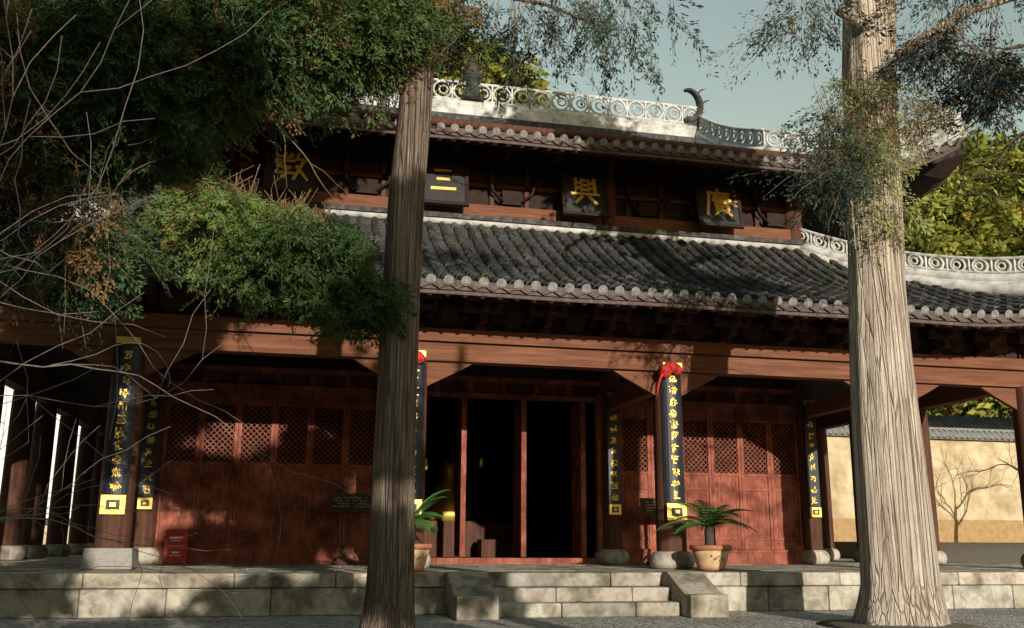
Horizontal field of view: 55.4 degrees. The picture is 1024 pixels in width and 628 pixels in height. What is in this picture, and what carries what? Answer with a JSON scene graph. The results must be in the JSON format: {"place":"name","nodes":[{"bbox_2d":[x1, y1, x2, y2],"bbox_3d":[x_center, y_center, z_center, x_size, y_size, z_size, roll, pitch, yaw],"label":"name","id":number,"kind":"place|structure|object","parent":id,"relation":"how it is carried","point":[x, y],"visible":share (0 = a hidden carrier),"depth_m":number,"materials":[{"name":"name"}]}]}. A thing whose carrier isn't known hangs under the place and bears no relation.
{"place":"outdoors","nodes":[
{"label":"outdoors","id":0,"kind":"place"},
{"bbox_2d":[0,386,80,517],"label":"pole","id":1,"kind":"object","parent":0,"point":[6,408],"depth_m":47.46,"materials":[{"name":"white metal"}]},
{"bbox_2d":[115,145,417,356],"bbox_3d":[-2.572,-0.631,10.378,3.200,2.150,2.144,3,-13,-12],"label":"foliage","id":2,"kind":"object","parent":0,"point":[275,285],"depth_m":10.01,"materials":[{"name":"green plant"}]},
{"bbox_2d":[6,122,849,413],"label":"wall","id":3,"kind":"structure","parent":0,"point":[92,386],"depth_m":20.20,"materials":[{"name":"black wood"}]},
{"bbox_2d":[154,363,805,563],"bbox_3d":[-0.246,3.094,19.345,12.700,3.602,0.850,3,-13,-12],"label":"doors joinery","id":4,"kind":"object","parent":3,"relation":"attached to","point":[770,499],"visible":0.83,"depth_m":18.64,"materials":[{"name":"red paint"}]},
{"bbox_2d":[165,368,795,474],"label":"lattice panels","id":5,"kind":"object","parent":4,"relation":"attached to","point":[474,392],"depth_m":18.78,"materials":[{"name":"red paint"}]},
{"bbox_2d":[0,105,1023,358],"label":"brackets","id":6,"kind":"object","parent":3,"relation":"attached to","point":[728,327],"visible":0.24,"depth_m":17.76,"materials":[{"name":"brown wood"}]},
{"bbox_2d":[263,142,743,228],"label":"plaque boards","id":7,"kind":"object","parent":6,"relation":"attached to","point":[456,176],"visible":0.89,"depth_m":19.79,"materials":[{"name":"black wood"}]},
{"bbox_2d":[263,138,744,227],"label":"plaque frames","id":8,"kind":"structure","parent":7,"relation":"attached to","point":[562,168],"depth_m":19.96,"materials":[{"name":"black wood"}]},
{"bbox_2d":[219,123,805,192],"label":"beams","id":9,"kind":"structure","parent":6,"relation":"attached to","point":[372,145],"depth_m":20.46,"materials":[{"name":"black wood"}]},
{"bbox_2d":[163,181,804,240],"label":"sill beam","id":10,"kind":"structure","parent":9,"relation":"attached to","point":[490,210],"depth_m":20.20,"materials":[{"name":"brown wood"}]},
{"bbox_2d":[107,268,1011,322],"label":"roof soffit","id":11,"kind":"structure","parent":6,"relation":"on","point":[668,302],"depth_m":15.47,"materials":[{"name":"black wood"}]},
{"bbox_2d":[0,248,1023,326],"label":"roof eave","id":12,"kind":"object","parent":11,"relation":"attached to","point":[543,293],"depth_m":15.43,"materials":[{"name":"tile"}]},
{"bbox_2d":[2,247,1023,318],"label":"roof tiles","id":13,"kind":"object","parent":12,"relation":"attached to","point":[619,290],"visible":0.61,"depth_m":15.46,"materials":[{"name":"grey tile"}]},
{"bbox_2d":[43,269,1022,328],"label":"roof rafters","id":14,"kind":"object","parent":12,"relation":"on","point":[633,306],"visible":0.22,"depth_m":15.68,"materials":[{"name":"brown wood"}]},
{"bbox_2d":[800,152,969,248],"bbox_3d":[6.855,-2.002,26.160,3.800,0.786,11.500,3,-13,-12],"label":"roof soffit","id":15,"kind":"object","parent":6,"relation":"on","point":[924,181],"visible":0.12,"depth_m":22.09,"materials":[{"name":"black wood"}]},
{"bbox_2d":[4,273,1019,358],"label":"eave brackets","id":16,"kind":"object","parent":3,"relation":"attached to","point":[456,301],"visible":0.09,"depth_m":16.73,"materials":[{"name":"brown wood"}]},
{"bbox_2d":[24,281,1007,354],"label":"bracket medallions","id":17,"kind":"object","parent":16,"relation":"attached to","point":[512,318],"visible":0.57,"depth_m":16.63,"materials":[{"name":"brown wood"}]},
{"bbox_2d":[7,78,1023,296],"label":"plaster ridges","id":18,"kind":"object","parent":3,"relation":"on","point":[997,281],"visible":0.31,"depth_m":22.02,"materials":[{"name":"white paint"}]},
{"bbox_2d":[460,54,975,126],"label":"ridge ornaments","id":19,"kind":"object","parent":18,"relation":"attached to","point":[688,120],"visible":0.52,"depth_m":25.18,"materials":[{"name":"tile"}]},
{"bbox_2d":[912,146,968,169],"bbox_3d":[6.856,-2.138,26.191,3.800,0.786,11.500,3,-13,-12],"label":"roof pan","id":20,"kind":"object","parent":18,"relation":"attached to","point":[952,154],"visible":0.08,"depth_m":21.33,"materials":[{"name":"tile"}]},
{"bbox_2d":[0,608,1023,627],"bbox_3d":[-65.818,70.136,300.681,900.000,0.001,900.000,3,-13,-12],"label":"ground","id":21,"kind":"structure","parent":0,"point":[1002,618],"depth_m":12.19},
{"bbox_2d":[0,0,404,627],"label":"bare shrub","id":22,"kind":"object","parent":21,"relation":"on","point":[8,518],"visible":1,"depth_m":5.33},
{"bbox_2d":[0,0,609,627],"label":"cypress","id":23,"kind":"object","parent":21,"relation":"on","point":[318,82],"depth_m":9.92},
{"bbox_2d":[0,72,345,351],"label":"branches","id":24,"kind":"object","parent":23,"relation":"attached to","point":[273,120],"visible":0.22,"depth_m":10.27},
{"bbox_2d":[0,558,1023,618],"bbox_3d":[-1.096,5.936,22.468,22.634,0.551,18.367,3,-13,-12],"label":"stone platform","id":25,"kind":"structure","parent":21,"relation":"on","point":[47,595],"depth_m":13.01,"materials":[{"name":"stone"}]},
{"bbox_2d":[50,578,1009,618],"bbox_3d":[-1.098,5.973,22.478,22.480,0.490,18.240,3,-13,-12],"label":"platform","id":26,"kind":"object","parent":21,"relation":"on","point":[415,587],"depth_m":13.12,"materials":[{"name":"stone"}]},
{"bbox_2d":[0,555,1023,572],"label":"stone platform edge","id":27,"kind":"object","parent":26,"relation":"on","point":[51,564],"depth_m":16.31,"materials":[{"name":"stone"}]},
{"bbox_2d":[80,548,138,569],"bbox_3d":[-5.880,3.582,14.287,0.697,0.300,0.697,3,-13,-12],"label":"column base","id":28,"kind":"object","parent":27,"relation":"on","point":[92,558],"depth_m":13.97,"materials":[{"name":"grey stone"}]},
{"bbox_2d":[163,529,190,563],"bbox_3d":[-5.866,4.069,17.040,0.400,0.592,0.290,3,-13,-12],"label":"donation box","id":29,"kind":"object","parent":27,"relation":"on","point":[184,543],"visible":0.84,"depth_m":16.92,"materials":[{"name":"red paint"}]},
{"bbox_2d":[170,537,182,555],"bbox_3d":[-5.837,4.031,16.917,0.250,0.324,0.004,3,-13,-12],"label":"donation box lettering","id":30,"kind":"object","parent":29,"relation":"attached to","point":[175,540],"visible":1,"depth_m":16.93},
{"bbox_2d":[327,493,371,564],"bbox_3d":[-2.950,3.872,17.585,0.780,1.257,0.320,3,-13,-12],"label":"sign stand","id":31,"kind":"object","parent":27,"relation":"on","point":[347,560],"visible":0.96,"depth_m":17.52,"materials":[{"name":"brown wood"}]},
{"bbox_2d":[331,495,368,509],"bbox_3d":[-2.937,3.414,17.647,0.680,0.258,0.104,3,-13,-12],"label":"sign panel","id":32,"kind":"object","parent":31,"relation":"attached to","point":[345,499],"visible":1,"depth_m":17.64,"materials":[{"name":"black wood"}]},
{"bbox_2d":[333,497,366,506],"bbox_3d":[-2.933,3.406,17.639,0.612,0.188,0.070,3,-13,-12],"label":"sign lettering","id":33,"kind":"object","parent":32,"relation":"attached to","point":[353,503],"visible":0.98,"depth_m":17.65},
{"bbox_2d":[414,549,429,571],"bbox_3d":[-1.478,3.540,14.005,0.590,0.310,0.590,3,-13,-12],"label":"flower pot","id":34,"kind":"object","parent":27,"relation":"on","point":[422,554],"visible":0.33,"depth_m":13.84,"materials":[{"name":"ceramic"}]},
{"bbox_2d":[414,543,432,570],"bbox_3d":[-1.478,3.495,14.016,0.670,0.378,0.670,3,-13,-12],"label":"flower pot rim","id":35,"kind":"object","parent":27,"relation":"on","point":[422,546],"visible":0.42,"depth_m":13.81,"materials":[{"name":"orange ceramic"}]},
{"bbox_2d":[369,490,446,543],"bbox_3d":[-1.482,2.950,14.136,1.204,0.818,1.475,3,-13,-12],"label":"cycad","id":36,"kind":"object","parent":35,"relation":"on","point":[419,516],"depth_m":14.12,"materials":[{"name":"green plant"}]},
{"bbox_2d":[159,369,798,557],"bbox_3d":[-1.084,3.849,22.966,12.930,3.750,7.975,3,-13,-12],"label":"interior shell","id":37,"kind":"object","parent":27,"relation":"on","point":[490,422],"visible":0.16,"depth_m":26.10,"materials":[{"name":"black wood"}]},
{"bbox_2d":[423,521,513,557],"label":"altar tables","id":38,"kind":"object","parent":37,"relation":"on","point":[488,539],"visible":0.52,"depth_m":24.50,"materials":[{"name":"brown wood"}]},
{"bbox_2d":[425,457,483,520],"bbox_3d":[-1.437,4.036,23.366,1.564,1.760,5.320,0,-13,0],"label":"altar gilding","id":39,"kind":"object","parent":38,"relation":"on","point":[445,507],"visible":0.56,"depth_m":24.96,"materials":[{"name":"gold metal"}]},
{"bbox_2d":[0,144,1023,551],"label":"columns","id":40,"kind":"structure","parent":27,"relation":"on","point":[20,462],"depth_m":19.94,"materials":[{"name":"brown wood"}]},
{"bbox_2d":[102,343,820,515],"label":"couplet boards","id":41,"kind":"object","parent":40,"relation":"attached to","point":[133,362],"visible":0.47,"depth_m":16.28,"materials":[{"name":"paint"}]},
{"bbox_2d":[99,151,821,519],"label":"gilt characters","id":42,"kind":"object","parent":41,"relation":"on","point":[721,203],"visible":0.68,"depth_m":17.63,"materials":[{"name":"gold metal"}]},
{"bbox_2d":[192,144,797,228],"bbox_3d":[0.005,-2.651,20.256,12.973,0.807,0.218,3,-13,-12],"label":"bracket","id":43,"kind":"object","parent":40,"relation":"attached to","point":[364,186],"visible":0.82,"depth_m":20.21,"materials":[{"name":"black wood"}]},
{"bbox_2d":[0,305,1023,435],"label":"veranda beams","id":44,"kind":"structure","parent":40,"relation":"on","point":[942,380],"depth_m":16.52,"materials":[{"name":"brown wood"}]},
{"bbox_2d":[12,208,1020,313],"bbox_3d":[0.407,-1.134,17.469,21.940,2.521,5.010,3,-13,-12],"label":"tiled roof","id":45,"kind":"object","parent":40,"relation":"on","point":[430,247],"visible":0.22,"depth_m":18.89,"materials":[{"name":"tile"}]},
{"bbox_2d":[5,204,1023,313],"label":"roof tube tiles","id":46,"kind":"object","parent":45,"relation":"on","point":[783,284],"visible":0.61,"depth_m":18.33,"materials":[{"name":"grey tile"}]},
{"bbox_2d":[418,351,682,398],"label":"red cloth bows","id":47,"kind":"object","parent":40,"relation":"attached to","point":[667,369],"visible":0.53,"depth_m":16.43,"materials":[{"name":"red fabric"}]},
{"bbox_2d":[0,543,1023,568],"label":"column bases","id":48,"kind":"object","parent":27,"relation":"on","point":[670,560],"depth_m":18.91,"materials":[{"name":"stone"}]},
{"bbox_2d":[640,498,655,564],"bbox_3d":[2.873,4.204,18.863,0.780,1.257,0.320,3,-13,-12],"label":"sign stand","id":49,"kind":"object","parent":27,"relation":"on","point":[645,514],"visible":0.11,"depth_m":18.82,"materials":[{"name":"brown wood"}]},
{"bbox_2d":[643,500,654,512],"bbox_3d":[2.885,3.746,18.925,0.680,0.258,0.104,3,-13,-12],"label":"sign panel","id":50,"kind":"object","parent":49,"relation":"attached to","point":[650,503],"visible":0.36,"depth_m":18.88,"materials":[{"name":"brown wood"}]},
{"bbox_2d":[689,545,731,569],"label":"flower pot trim","id":51,"kind":"structure","parent":27,"relation":"on","point":[710,547],"depth_m":15.09,"materials":[{"name":"orange ceramic"}]},
{"bbox_2d":[654,499,757,544],"bbox_3d":[3.062,3.314,15.386,1.624,0.728,1.537,3,-13,-12],"label":"cycad","id":52,"kind":"object","parent":51,"relation":"on","point":[713,517],"depth_m":15.33,"materials":[{"name":"green plant"}]},
{"bbox_2d":[692,550,729,570],"bbox_3d":[3.127,3.872,15.316,0.590,0.310,0.590,3,-13,-12],"label":"flower pot","id":53,"kind":"object","parent":27,"relation":"on","point":[704,558],"visible":0.91,"depth_m":15.11,"materials":[{"name":"ceramic"}]},
{"bbox_2d":[43,435,1022,544],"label":"ochre walls","id":54,"kind":"structure","parent":21,"relation":"on","point":[968,499],"depth_m":38.03,"materials":[{"name":"yellow paint"}]},
{"bbox_2d":[45,414,1013,524],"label":"tiles","id":55,"kind":"object","parent":54,"relation":"on","point":[963,421],"visible":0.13,"depth_m":47.98,"materials":[{"name":"grey tile"}]},
{"bbox_2d":[826,425,1014,440],"bbox_3d":[33.075,5.621,41.892,49.075,0.499,0.697,3,-13,-12],"label":"wall coping","id":56,"kind":"object","parent":54,"relation":"on","point":[964,433],"depth_m":38.40,"materials":[{"name":"tile"}]},
{"bbox_2d":[444,571,728,620],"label":"steps","id":57,"kind":"structure","parent":21,"relation":"on","point":[472,596],"depth_m":13.14,"materials":[{"name":"stone"}]},
{"bbox_2d":[769,0,1023,626],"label":"trunk","id":58,"kind":"object","parent":21,"relation":"on","point":[900,580],"depth_m":12.46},
{"bbox_2d":[708,0,1023,255],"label":"foliage","id":59,"kind":"object","parent":58,"relation":"attached to","point":[852,160],"depth_m":12.54,"materials":[{"name":"green plant"}]},
{"bbox_2d":[816,619,986,627],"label":"soil patch","id":60,"kind":"object","parent":21,"relation":"on","point":[847,623],"visible":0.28,"depth_m":11.69,"materials":[{"name":"brown soil"}]},
{"bbox_2d":[431,0,718,120],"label":"foliage","id":61,"kind":"object","parent":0,"point":[515,42],"depth_m":12.00,"materials":[{"name":"green plant"}]},
{"bbox_2d":[433,22,1023,417],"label":"foliage","id":62,"kind":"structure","parent":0,"point":[997,226],"depth_m":55.06,"materials":[{"name":"green plant"}]},
{"bbox_2d":[438,0,1023,149],"label":"sky","id":63,"kind":"structure","parent":0,"point":[761,101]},
{"bbox_2d":[834,542,1023,564],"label":"raised ground","id":64,"kind":"structure","parent":0,"point":[992,553],"depth_m":25.29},
{"bbox_2d":[833,518,1023,542],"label":"plinth wall","id":65,"kind":"structure","parent":64,"relation":"on","point":[998,531],"depth_m":37.56,"materials":[{"name":"beige paint"}]},
{"bbox_2d":[935,406,1017,501],"bbox_3d":[18.530,5.041,34.019,7.980,5.755,5.396,3,-13,-12],"label":"bare tree","id":66,"kind":"object","parent":64,"relation":"on","point":[1012,466],"visible":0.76,"depth_m":34.51,"materials":[{"name":"brown plant"}]},
{"bbox_2d":[864,1,1023,245],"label":"tree","id":67,"kind":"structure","parent":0,"point":[972,106],"depth_m":12.76,"materials":[{"name":"green plant"}]},
{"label":"gables","id":68,"kind":"object","parent":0,"visible":0},
{"bbox_2d":[163,100,806,244],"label":"roof ridge","id":69,"kind":"structure","parent":68,"relation":"attached to","point":[558,223],"depth_m":20.80,"materials":[{"name":"tile"}]},
{"bbox_2d":[269,120,964,169],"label":"roof soffit","id":70,"kind":"structure","parent":68,"relation":"attached to","point":[478,137],"depth_m":19.28,"materials":[{"name":"black wood"}]},
{"bbox_2d":[244,113,963,174],"bbox_3d":[0.273,-3.781,18.770,18.900,0.965,0.575,3,-13,-12],"label":"roof eave","id":71,"kind":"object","parent":70,"relation":"attached to","point":[517,139],"depth_m":19.19,"materials":[{"name":"tile"}]},
{"bbox_2d":[238,121,911,180],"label":"roof rafters","id":72,"kind":"object","parent":71,"relation":"on","point":[690,164],"visible":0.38,"depth_m":19.90,"materials":[{"name":"brown wood"}]},
{"bbox_2d":[262,107,952,166],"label":"roof tiles","id":73,"kind":"object","parent":71,"relation":"attached to","point":[590,140],"visible":0.55,"depth_m":19.22,"materials":[{"name":"grey tile"}]},
{"bbox_3d":[-0.347,-4.262,21.716,19.000,2.822,6.250,3,-13,-12],"label":"upper roof pan","id":74,"kind":"object","parent":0,"visible":0},
{"bbox_2d":[331,106,946,161],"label":"roof tube tiles","id":75,"kind":"object","parent":74,"relation":"on","point":[663,146],"visible":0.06,"depth_m":20.12,"materials":[{"name":"grey tile"}]}
]}

